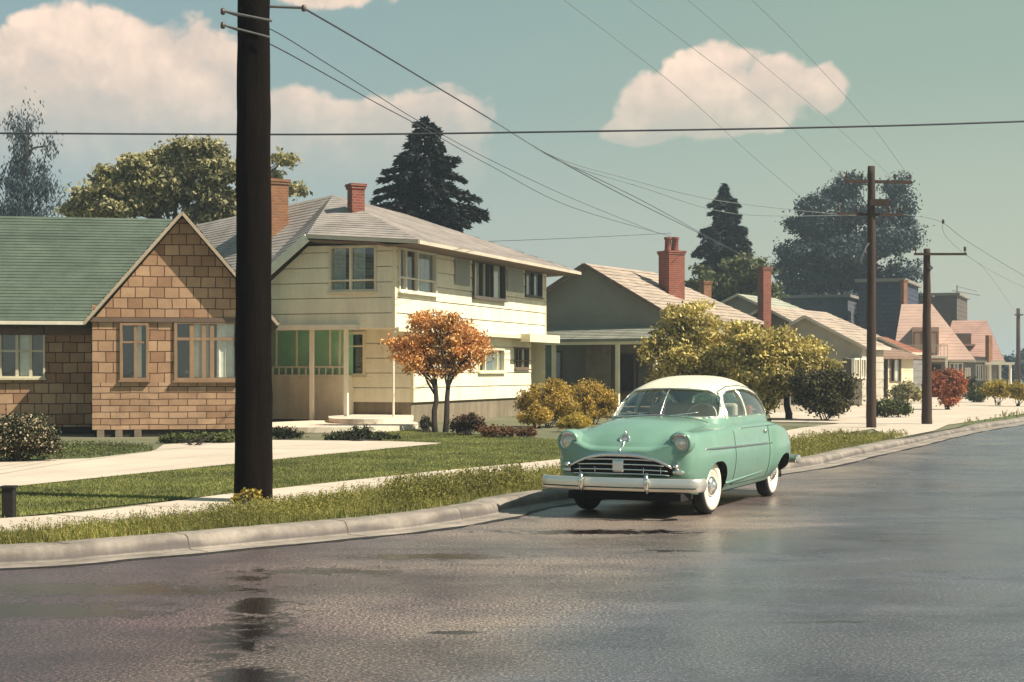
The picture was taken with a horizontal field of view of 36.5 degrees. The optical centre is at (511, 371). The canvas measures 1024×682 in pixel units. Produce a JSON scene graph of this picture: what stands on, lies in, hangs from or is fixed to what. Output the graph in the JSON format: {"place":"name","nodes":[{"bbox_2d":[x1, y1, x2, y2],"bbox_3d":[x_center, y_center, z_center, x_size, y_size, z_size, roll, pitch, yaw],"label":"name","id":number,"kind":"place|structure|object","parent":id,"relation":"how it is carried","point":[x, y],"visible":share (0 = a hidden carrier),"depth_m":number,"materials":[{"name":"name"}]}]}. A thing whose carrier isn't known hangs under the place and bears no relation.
{"place":"outdoors","nodes":[
{"label":"outdoors","id":0,"kind":"place"},
{"bbox_2d":[0,440,437,485],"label":"garden path","id":1,"kind":"structure","parent":0,"point":[164,457],"depth_m":27.52,"materials":[{"name":"concrete"}]},
{"bbox_2d":[321,424,403,440],"bbox_3d":[-3.606,1.400,36.057,1.714,0.452,1.676,0,0,-41],"label":"shrub","id":2,"kind":"object","parent":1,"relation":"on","point":[366,433],"visible":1,"depth_m":35.88,"materials":[{"name":"green plant"}]},
{"bbox_2d":[0,425,813,517],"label":"lawn","id":3,"kind":"structure","parent":0,"point":[309,468],"depth_m":25.34,"materials":[{"name":"plant"}]},
{"bbox_2d":[0,485,17,517],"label":"marker post","id":4,"kind":"object","parent":3,"relation":"on","point":[8,501],"visible":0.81,"depth_m":16.82,"materials":[{"name":"grey metal"}]},
{"bbox_2d":[416,415,431,431],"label":"shrub","id":5,"kind":"object","parent":3,"relation":"on","point":[425,424],"visible":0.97,"depth_m":42.36,"materials":[{"name":"green plant"}]},
{"bbox_2d":[378,307,498,431],"bbox_3d":[-1.978,0.010,41.229,3.243,3.442,2.044,0,0,0],"label":"ornamental tree","id":6,"kind":"object","parent":3,"relation":"on","point":[452,351],"visible":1,"depth_m":41.18,"materials":[{"name":"orange plant"}]},
{"bbox_2d":[446,412,486,435],"bbox_3d":[-1.107,1.314,38.713,0.834,0.623,0.990,0,0,-38],"label":"dusky bush","id":7,"kind":"object","parent":3,"relation":"on","point":[466,424],"visible":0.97,"depth_m":38.54,"materials":[{"name":"brown plant"}]},
{"bbox_2d":[474,423,519,437],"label":"shrub","id":8,"kind":"object","parent":3,"relation":"on","point":[494,431],"visible":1,"depth_m":37.05,"materials":[{"name":"brown plant"}]},
{"bbox_2d":[0,427,910,543],"bbox_3d":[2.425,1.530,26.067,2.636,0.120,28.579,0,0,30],"label":"verge grass","id":9,"kind":"structure","parent":0,"point":[199,527],"depth_m":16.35,"materials":[{"name":"green plant"}]},
{"bbox_2d":[206,479,353,520],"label":"tall verge weeds","id":10,"kind":"object","parent":9,"relation":"on","point":[339,494],"visible":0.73,"depth_m":17.14,"materials":[{"name":"green plant"}]},
{"bbox_2d":[383,458,527,503],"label":"tall verge weeds","id":11,"kind":"object","parent":9,"relation":"on","point":[412,484],"visible":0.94,"depth_m":19.46,"materials":[{"name":"green plant"}]},
{"bbox_2d":[0,412,1022,533],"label":"sidewalk","id":12,"kind":"structure","parent":0,"point":[199,501],"depth_m":19.48,"materials":[{"name":"concrete"}]},
{"bbox_2d":[229,487,264,506],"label":"flower tuft","id":13,"kind":"object","parent":12,"relation":"on","point":[251,494],"visible":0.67,"depth_m":18.56,"materials":[{"name":"yellow plant"}]},
{"bbox_2d":[220,0,305,498],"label":"utility pole","id":14,"kind":"object","parent":12,"relation":"on","point":[253,466],"visible":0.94,"depth_m":18.82,"materials":[{"name":"brown wood"}]},
{"bbox_2d":[231,14,651,230],"bbox_3d":[0.538,-5.141,42.549,1.695,1.589,48.230,0,0,12],"label":"power line","id":15,"kind":"object","parent":14,"relation":"hanging from","point":[416,119],"visible":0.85,"depth_m":29.95,"materials":[{"name":"metal"}]},
{"bbox_2d":[227,27,668,235],"bbox_3d":[0.534,-4.959,42.621,2.277,1.562,48.345,0,0,12],"label":"power line","id":16,"kind":"object","parent":14,"relation":"hanging from","point":[419,125],"visible":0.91,"depth_m":29.45,"materials":[{"name":"metal"}]},
{"bbox_2d":[306,9,762,266],"bbox_3d":[4.752,-5.152,51.439,1.586,1.430,66.492,0,0,14],"label":"power line","id":17,"kind":"object","parent":14,"relation":"hanging from","point":[321,18],"visible":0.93,"depth_m":27.92,"materials":[{"name":"metal"}]},
{"bbox_2d":[837,166,911,427],"bbox_3d":[10.233,-2.022,43.749,2.200,7.529,0.369,0,0,-3],"label":"utility pole","id":18,"kind":"object","parent":12,"relation":"on","point":[872,201],"visible":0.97,"depth_m":43.68,"materials":[{"name":"brown wood"}]},
{"bbox_2d":[556,158,738,252],"bbox_3d":[7.419,-5.491,60.793,1.900,1.854,47.390,0,0,14],"label":"power line","id":19,"kind":"object","parent":18,"relation":"hanging from","point":[643,201],"visible":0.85,"depth_m":41.29,"materials":[{"name":"metal"}]},
{"bbox_2d":[491,119,837,214],"bbox_3d":[3.908,-4.771,38.184,1.170,0.880,15.097,0,0,40],"label":"power line","id":20,"kind":"object","parent":18,"relation":"hanging from","point":[649,184],"visible":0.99,"depth_m":37.23,"materials":[{"name":"metal"}]},
{"bbox_2d":[525,140,855,215],"bbox_3d":[5.113,-4.674,39.310,12.622,1.238,0.790,0,0,-40],"label":"power line","id":21,"kind":"object","parent":18,"relation":"hanging from","point":[675,198],"visible":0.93,"depth_m":37.81,"materials":[{"name":"metal"}]},
{"bbox_2d":[564,0,816,213],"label":"power line","id":22,"kind":"object","parent":18,"relation":"hanging from","point":[685,94],"visible":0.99,"depth_m":33.78,"materials":[{"name":"metal"}]},
{"bbox_2d":[629,0,832,168],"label":"power line","id":23,"kind":"object","parent":18,"relation":"hanging from","point":[728,74],"visible":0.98,"depth_m":32.53,"materials":[{"name":"metal"}]},
{"bbox_2d":[688,0,895,180],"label":"power line","id":24,"kind":"object","parent":18,"relation":"hanging from","point":[785,83],"visible":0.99,"depth_m":33.87,"materials":[{"name":"metal"}]},
{"bbox_2d":[752,0,910,178],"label":"power line","id":25,"kind":"object","parent":18,"relation":"hanging from","point":[828,77],"visible":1,"depth_m":33.78,"materials":[{"name":"metal"}]},
{"bbox_2d":[914,246,966,423],"bbox_3d":[12.793,-0.992,46.464,1.568,5.471,0.351,0,0,0],"label":"utility pole","id":26,"kind":"object","parent":12,"relation":"on","point":[926,415],"visible":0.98,"depth_m":46.37,"materials":[{"name":"brown wood"}]},
{"bbox_2d":[903,214,1023,275],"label":"power line","id":27,"kind":"object","parent":26,"relation":"hanging from","point":[963,238],"visible":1,"depth_m":46.44,"materials":[{"name":"metal"}]},
{"bbox_2d":[1,380,1021,516],"bbox_3d":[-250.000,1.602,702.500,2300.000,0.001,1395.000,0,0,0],"label":"yard ground","id":28,"kind":"structure","parent":0,"point":[553,432],"depth_m":39.27,"materials":[{"name":"green plant"}]},
{"bbox_2d":[0,87,69,216],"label":"weeping conifer","id":29,"kind":"object","parent":28,"relation":"on","point":[24,187],"visible":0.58,"depth_m":103.65,"materials":[{"name":"green plant"}]},
{"bbox_2d":[0,444,153,459],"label":"garden bed","id":30,"kind":"object","parent":28,"relation":"on","point":[72,453],"visible":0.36,"depth_m":29.08,"materials":[{"name":"soil"}]},
{"bbox_2d":[0,409,64,461],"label":"flowering bush","id":31,"kind":"object","parent":30,"relation":"on","point":[32,435],"visible":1,"depth_m":27.20,"materials":[{"name":"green plant"}]},
{"bbox_2d":[1,440,152,459],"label":"bed weeds","id":32,"kind":"object","parent":30,"relation":"on","point":[75,447],"visible":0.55,"depth_m":30.48,"materials":[{"name":"green plant"}]},
{"bbox_2d":[0,211,278,436],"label":"cottage","id":33,"kind":"structure","parent":28,"relation":"on","point":[101,335],"depth_m":38.27,"materials":[{"name":"beige"}]},
{"bbox_2d":[0,326,46,379],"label":"window","id":34,"kind":"structure","parent":33,"relation":"in","point":[22,357],"depth_m":39.48,"materials":[{"name":"clear glass"}]},
{"bbox_2d":[118,323,149,381],"bbox_3d":[-9.234,-0.475,37.973,0.844,1.478,0.683,0,0,0],"label":"window","id":35,"kind":"structure","parent":33,"relation":"in","point":[134,337],"depth_m":37.92,"materials":[{"name":"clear glass"}]},
{"bbox_2d":[172,322,234,382],"bbox_3d":[-7.532,-0.494,38.271,1.682,1.539,0.831,0,0,0],"label":"window","id":36,"kind":"structure","parent":33,"relation":"in","point":[203,351],"depth_m":38.22,"materials":[{"name":"clear glass"}]},
{"bbox_2d":[52,135,312,224],"bbox_3d":[-13.200,-3.871,62.039,10.456,11.146,3.541,0,0,0],"label":"broad tree","id":37,"kind":"object","parent":28,"relation":"on","point":[157,183],"visible":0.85,"depth_m":61.49,"materials":[{"name":"green plant"}]},
{"bbox_2d":[156,429,234,444],"bbox_3d":[-6.824,1.457,34.304,1.536,0.340,2.048,0,0,-37],"label":"shrub","id":38,"kind":"object","parent":28,"relation":"on","point":[200,438],"visible":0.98,"depth_m":34.37,"materials":[{"name":"green plant"}]},
{"bbox_2d":[272,425,308,439],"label":"shrub","id":39,"kind":"object","parent":28,"relation":"on","point":[284,433],"visible":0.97,"depth_m":36.49,"materials":[{"name":"green plant"}]},
{"bbox_2d":[272,420,417,432],"bbox_3d":[-4.761,1.520,43.244,4.266,0.140,6.466,0,0,0],"label":"stone step","id":40,"kind":"object","parent":28,"relation":"on","point":[316,426],"visible":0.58,"depth_m":41.44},
{"bbox_2d":[328,414,413,423],"bbox_3d":[-4.158,1.384,45.360,2.525,0.128,5.314,0,0,0],"label":"stone step","id":41,"kind":"object","parent":40,"relation":"on","point":[366,419],"visible":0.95,"depth_m":43.34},
{"bbox_2d":[186,178,580,423],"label":"two storey house","id":42,"kind":"structure","parent":28,"relation":"on","point":[332,255],"depth_m":47.70,"materials":[{"name":"beige"}]},
{"bbox_2d":[327,245,382,293],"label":"window","id":43,"kind":"structure","parent":42,"relation":"in","point":[352,269],"depth_m":45.64,"materials":[{"name":"clear glass"}]},
{"bbox_2d":[349,331,367,377],"bbox_3d":[-4.716,-0.508,47.662,0.841,1.435,0.771,0,0,0],"label":"window","id":44,"kind":"structure","parent":42,"relation":"in","point":[359,337],"depth_m":47.95,"materials":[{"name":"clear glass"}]},
{"bbox_2d":[383,247,439,296],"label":"window","id":45,"kind":"structure","parent":42,"relation":"in","point":[417,270],"depth_m":47.03,"materials":[{"name":"glass"}]},
{"bbox_2d":[464,261,507,302],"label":"window","id":46,"kind":"structure","parent":42,"relation":"in","point":[488,280],"depth_m":52.12,"materials":[{"name":"clear glass"}]},
{"bbox_2d":[476,348,506,373],"bbox_3d":[-0.878,-0.374,53.136,1.401,0.903,2.582,0,0,0],"label":"window","id":47,"kind":"structure","parent":42,"relation":"in","point":[497,365],"depth_m":53.57,"materials":[{"name":"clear glass"}]},
{"bbox_2d":[513,347,530,369],"bbox_3d":[0.166,-0.468,55.987,1.072,0.852,1.683,0,0,0],"label":"window","id":48,"kind":"structure","parent":42,"relation":"in","point":[521,355],"depth_m":56.21,"materials":[{"name":"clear glass"}]},
{"bbox_2d":[517,270,544,298],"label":"window","id":49,"kind":"structure","parent":42,"relation":"in","point":[533,280],"depth_m":56.48,"materials":[{"name":"clear glass"}]},
{"bbox_2d":[488,233,669,241],"bbox_3d":[2.864,-5.027,58.067,0.328,1.703,17.688,0,0,25],"label":"power line","id":50,"kind":"object","parent":42,"relation":"hanging from","point":[580,237],"visible":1,"depth_m":57.86,"materials":[{"name":"metal"}]},
{"bbox_2d":[369,115,490,231],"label":"spruce","id":51,"kind":"object","parent":28,"relation":"on","point":[415,187],"visible":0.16,"depth_m":69.38,"materials":[{"name":"green plant"}]},
{"bbox_2d":[515,425,537,437],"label":"shrub","id":52,"kind":"object","parent":28,"relation":"on","point":[528,432],"visible":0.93,"depth_m":37.56,"materials":[{"name":"brown plant"}]},
{"bbox_2d":[516,403,554,427],"bbox_3d":[0.683,1.253,43.157,0.973,0.744,1.093,0,0,-41],"label":"golden bush","id":53,"kind":"object","parent":28,"relation":"on","point":[534,417],"visible":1,"depth_m":43.09,"materials":[{"name":"yellow plant"}]},
{"bbox_2d":[513,377,582,427],"bbox_3d":[1.027,0.882,44.475,2.036,1.485,1.809,0,0,0],"label":"golden bush","id":54,"kind":"object","parent":28,"relation":"on","point":[559,406],"visible":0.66,"depth_m":44.13,"materials":[{"name":"yellow plant"}]},
{"bbox_2d":[552,413,595,430],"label":"broom bush","id":55,"kind":"object","parent":28,"relation":"on","point":[578,422],"visible":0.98,"depth_m":40.71,"materials":[{"name":"yellow plant"}]},
{"bbox_2d":[568,378,620,424],"bbox_3d":[2.390,0.902,47.126,1.914,1.445,1.843,0,0,0],"label":"golden bush","id":56,"kind":"object","parent":28,"relation":"on","point":[601,403],"visible":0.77,"depth_m":46.90,"materials":[{"name":"yellow plant"}]},
{"bbox_2d":[545,237,763,412],"bbox_3d":[5.230,-2.053,67.097,8.484,7.385,12.363,0,0,30],"label":"bungalow","id":57,"kind":"object","parent":28,"relation":"on","point":[601,320],"visible":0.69,"depth_m":63.72,"materials":[{"name":"grey paint"}]},
{"bbox_2d":[556,351,561,398],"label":"window","id":58,"kind":"structure","parent":57,"relation":"in","point":[558,353],"depth_m":65.23,"materials":[{"name":"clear glass"}]},
{"bbox_2d":[620,353,651,393],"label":"window","id":59,"kind":"structure","parent":57,"relation":"in","point":[631,379],"depth_m":63.46,"materials":[{"name":"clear glass"}]},
{"bbox_2d":[633,298,744,404],"bbox_3d":[6.443,-0.366,53.065,4.575,4.338,2.740,0,0,0],"label":"olive tree","id":60,"kind":"object","parent":28,"relation":"on","point":[694,336],"visible":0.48,"depth_m":52.64,"materials":[{"name":"green plant"}]},
{"bbox_2d":[685,183,752,301],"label":"spruce","id":61,"kind":"object","parent":28,"relation":"on","point":[726,229],"visible":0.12,"depth_m":105.32,"materials":[{"name":"green plant"}]},
{"bbox_2d":[685,250,790,302],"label":"leafy tree","id":62,"kind":"object","parent":28,"relation":"on","point":[744,270],"visible":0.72,"depth_m":100.96,"materials":[{"name":"green plant"}]},
{"bbox_2d":[697,281,803,313],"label":"bungalow","id":63,"kind":"object","parent":28,"relation":"on","point":[746,304],"visible":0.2,"depth_m":91.87,"materials":[{"name":"grey paint"}]},
{"bbox_2d":[700,319,845,418],"bbox_3d":[8.741,-0.024,51.620,4.930,3.446,2.791,0,0,0],"label":"olive tree","id":64,"kind":"object","parent":28,"relation":"on","point":[761,362],"visible":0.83,"depth_m":51.05,"materials":[{"name":"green plant"}]},
{"bbox_2d":[780,294,858,325],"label":"flat roofed building","id":65,"kind":"structure","parent":28,"relation":"on","point":[841,306],"depth_m":120.57,"materials":[{"name":"grey"}]},
{"bbox_2d":[769,169,934,325],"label":"giant tree","id":66,"kind":"object","parent":28,"relation":"on","point":[825,273],"visible":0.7,"depth_m":127.13,"materials":[{"name":"green plant"}]},
{"bbox_2d":[769,383,1023,424],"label":"forecourt","id":67,"kind":"structure","parent":28,"relation":"on","point":[856,414],"depth_m":59.45,"materials":[{"name":"concrete"}]},
{"bbox_2d":[748,267,880,336],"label":"cottage","id":68,"kind":"structure","parent":67,"relation":"on","point":[766,312],"depth_m":83.53,"materials":[{"name":"beige"}]},
{"bbox_2d":[783,365,865,420],"bbox_3d":[10.070,0.710,50.320,2.641,1.828,2.350,0,0,0],"label":"round bush","id":69,"kind":"object","parent":67,"relation":"on","point":[833,395],"visible":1,"depth_m":49.78,"materials":[{"name":"green plant"}]},
{"bbox_2d":[783,315,890,404],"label":"cottage","id":70,"kind":"structure","parent":67,"relation":"on","point":[848,345],"depth_m":72.45,"materials":[{"name":"grey"}]},
{"bbox_2d":[843,358,859,378],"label":"window","id":71,"kind":"structure","parent":70,"relation":"in","point":[852,365],"depth_m":70.77,"materials":[{"name":"white paint"}]},
{"bbox_2d":[860,358,865,378],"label":"window","id":72,"kind":"structure","parent":70,"relation":"in","point":[862,360],"depth_m":71.75,"materials":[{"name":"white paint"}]},
{"bbox_2d":[855,278,921,339],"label":"apartment block","id":73,"kind":"structure","parent":67,"relation":"on","point":[893,295],"depth_m":111.33,"materials":[{"name":"grey concrete"}]},
{"bbox_2d":[876,395,914,417],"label":"garden shrub","id":74,"kind":"object","parent":67,"relation":"on","point":[887,407],"visible":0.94,"depth_m":53.21,"materials":[{"name":"green plant"}]},
{"bbox_2d":[876,337,921,388],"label":"cottage","id":75,"kind":"structure","parent":67,"relation":"on","point":[917,363],"depth_m":91.32,"materials":[{"name":"grey paint"}]},
{"bbox_2d":[883,348,921,399],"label":"cottage","id":76,"kind":"structure","parent":67,"relation":"on","point":[898,365],"depth_m":83.90,"materials":[{"name":"beige paint"}]},
{"bbox_2d":[883,359,887,397],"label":"door","id":77,"kind":"structure","parent":76,"relation":"in","point":[885,363],"depth_m":83.03,"materials":[{"name":"glass"}]},
{"bbox_2d":[889,359,900,382],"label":"window","id":78,"kind":"structure","parent":76,"relation":"in","point":[895,364],"depth_m":83.90,"materials":[{"name":"clear glass"}]},
{"bbox_2d":[918,292,969,325],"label":"flat roofed building","id":79,"kind":"structure","parent":67,"relation":"on","point":[950,307],"depth_m":133.91,"materials":[{"name":"grey concrete"}]},
{"bbox_2d":[952,285,979,295],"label":"aerial","id":80,"kind":"object","parent":79,"relation":"on","point":[957,286],"visible":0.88,"depth_m":136.97,"materials":[{"name":"metal"}]},
{"bbox_2d":[919,367,972,408],"bbox_3d":[17.966,0.705,64.164,1.804,1.833,2.114,0,0,41],"label":"red bush","id":81,"kind":"object","parent":67,"relation":"on","point":[946,385],"visible":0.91,"depth_m":63.79,"materials":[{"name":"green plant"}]},
{"bbox_2d":[954,376,977,397],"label":"hedge","id":82,"kind":"object","parent":67,"relation":"on","point":[972,380],"visible":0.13,"depth_m":90.01,"materials":[{"name":"green plant"}]},
{"bbox_2d":[963,382,990,401],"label":"garden shrub","id":83,"kind":"object","parent":67,"relation":"on","point":[975,395],"visible":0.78,"depth_m":78.76,"materials":[{"name":"green plant"}]},
{"bbox_2d":[976,377,1011,404],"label":"yellow bush","id":84,"kind":"object","parent":67,"relation":"on","point":[995,388],"visible":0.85,"depth_m":71.82,"materials":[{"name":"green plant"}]},
{"bbox_2d":[997,355,1023,382],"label":"distant tree","id":85,"kind":"object","parent":67,"relation":"on","point":[1005,371],"visible":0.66,"depth_m":169.26,"materials":[{"name":"green plant"}]},
{"bbox_2d":[1004,379,1023,405],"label":"yellow bush","id":86,"kind":"object","parent":67,"relation":"on","point":[1015,390],"visible":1,"depth_m":69.73,"materials":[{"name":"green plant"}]},
{"bbox_2d":[1010,349,1023,370],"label":"distant tree","id":87,"kind":"object","parent":67,"relation":"on","point":[1022,354],"visible":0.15,"depth_m":189.55,"materials":[{"name":"green plant"}]},
{"bbox_2d":[1015,308,1022,382],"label":"utility pole","id":88,"kind":"object","parent":67,"relation":"on","point":[1018,362],"visible":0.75,"depth_m":149.84,"materials":[{"name":"brown wood"}]},
{"bbox_2d":[886,377,921,402],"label":"garden shrub","id":89,"kind":"object","parent":28,"relation":"on","point":[904,391],"visible":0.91,"depth_m":76.72,"materials":[{"name":"green plant"}]},
{"bbox_2d":[0,425,1023,681],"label":"road","id":90,"kind":"structure","parent":0,"point":[900,567],"depth_m":11.79,"materials":[{"name":"grey asphalt"}]},
{"bbox_2d":[0,417,1023,567],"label":"kerb","id":91,"kind":"structure","parent":90,"relation":"on","point":[95,550],"depth_m":16.18,"materials":[{"name":"concrete"}]},
{"bbox_2d":[176,422,998,550],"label":"kerb joint","id":92,"kind":"object","parent":91,"relation":"on","point":[439,506],"visible":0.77,"depth_m":16.30,"materials":[{"name":"grey concrete"}]},
{"bbox_2d":[0,424,1023,569],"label":"gutter tar joint","id":93,"kind":"object","parent":90,"relation":"on","point":[448,528],"visible":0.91,"depth_m":15.86,"materials":[{"name":"black asphalt"}]},
{"bbox_2d":[542,375,800,513],"bbox_3d":[2.260,0.886,20.413,2.083,1.664,5.505,0,0,24],"label":"parked car","id":94,"kind":"object","parent":90,"relation":"on","point":[701,456],"visible":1,"depth_m":18.57,"materials":[{"name":"green paint"}]},
{"bbox_2d":[0,120,1023,134],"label":"power line","id":95,"kind":"object","parent":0,"point":[522,131],"visible":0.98,"depth_m":29.99,"materials":[{"name":"metal"}]},
{"bbox_2d":[0,0,1023,356],"label":"sky","id":96,"kind":"structure","parent":0,"point":[96,66],"materials":[{"name":"blue"}]},
{"bbox_2d":[772,404,808,411],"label":"patio","id":97,"kind":"structure","parent":0,"point":[793,408],"depth_m":65.58,"materials":[{"name":"concrete"}]},
{"bbox_2d":[873,414,970,436],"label":"driveway","id":98,"kind":"structure","parent":0,"point":[914,425],"depth_m":45.13,"materials":[{"name":"concrete"}]},
{"bbox_2d":[896,304,975,396],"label":"hip roofed house","id":99,"kind":"structure","parent":0,"point":[949,349],"depth_m":94.81,"materials":[{"name":"pink"}]},
{"bbox_2d":[913,332,937,353],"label":"window","id":100,"kind":"structure","parent":99,"relation":"in","point":[913,332],"depth_m":94.61,"materials":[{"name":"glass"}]},
{"bbox_2d":[932,365,940,395],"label":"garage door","id":101,"kind":"structure","parent":99,"relation":"in","point":[937,367],"depth_m":94.40,"materials":[{"name":"grey"}]},
{"bbox_2d":[949,363,962,375],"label":"window","id":102,"kind":"structure","parent":99,"relation":"in","point":[959,366],"depth_m":94.22,"materials":[{"name":"glass"}]},
{"bbox_2d":[965,367,970,378],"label":"window","id":103,"kind":"structure","parent":99,"relation":"in","point":[968,369],"depth_m":93.99,"materials":[{"name":"white paint"}]},
{"bbox_2d":[950,320,1014,384],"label":"hip roofed house","id":104,"kind":"structure","parent":0,"point":[977,339],"depth_m":117.81,"materials":[{"name":"pink"}]},
{"bbox_2d":[976,365,982,379],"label":"window","id":105,"kind":"structure","parent":104,"relation":"in","point":[979,368],"depth_m":117.40,"materials":[{"name":"glass"}]},
{"bbox_2d":[985,365,991,379],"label":"window","id":106,"kind":"structure","parent":104,"relation":"in","point":[986,366],"depth_m":117.23,"materials":[{"name":"white paint"}]},
{"bbox_2d":[961,414,1023,425],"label":"verge soil","id":107,"kind":"structure","parent":0,"point":[991,419],"depth_m":51.03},
{"bbox_2d":[965,410,1023,423],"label":"verge weeds","id":108,"kind":"object","parent":107,"relation":"on","point":[1004,415],"visible":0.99,"depth_m":51.89,"materials":[{"name":"green plant"}]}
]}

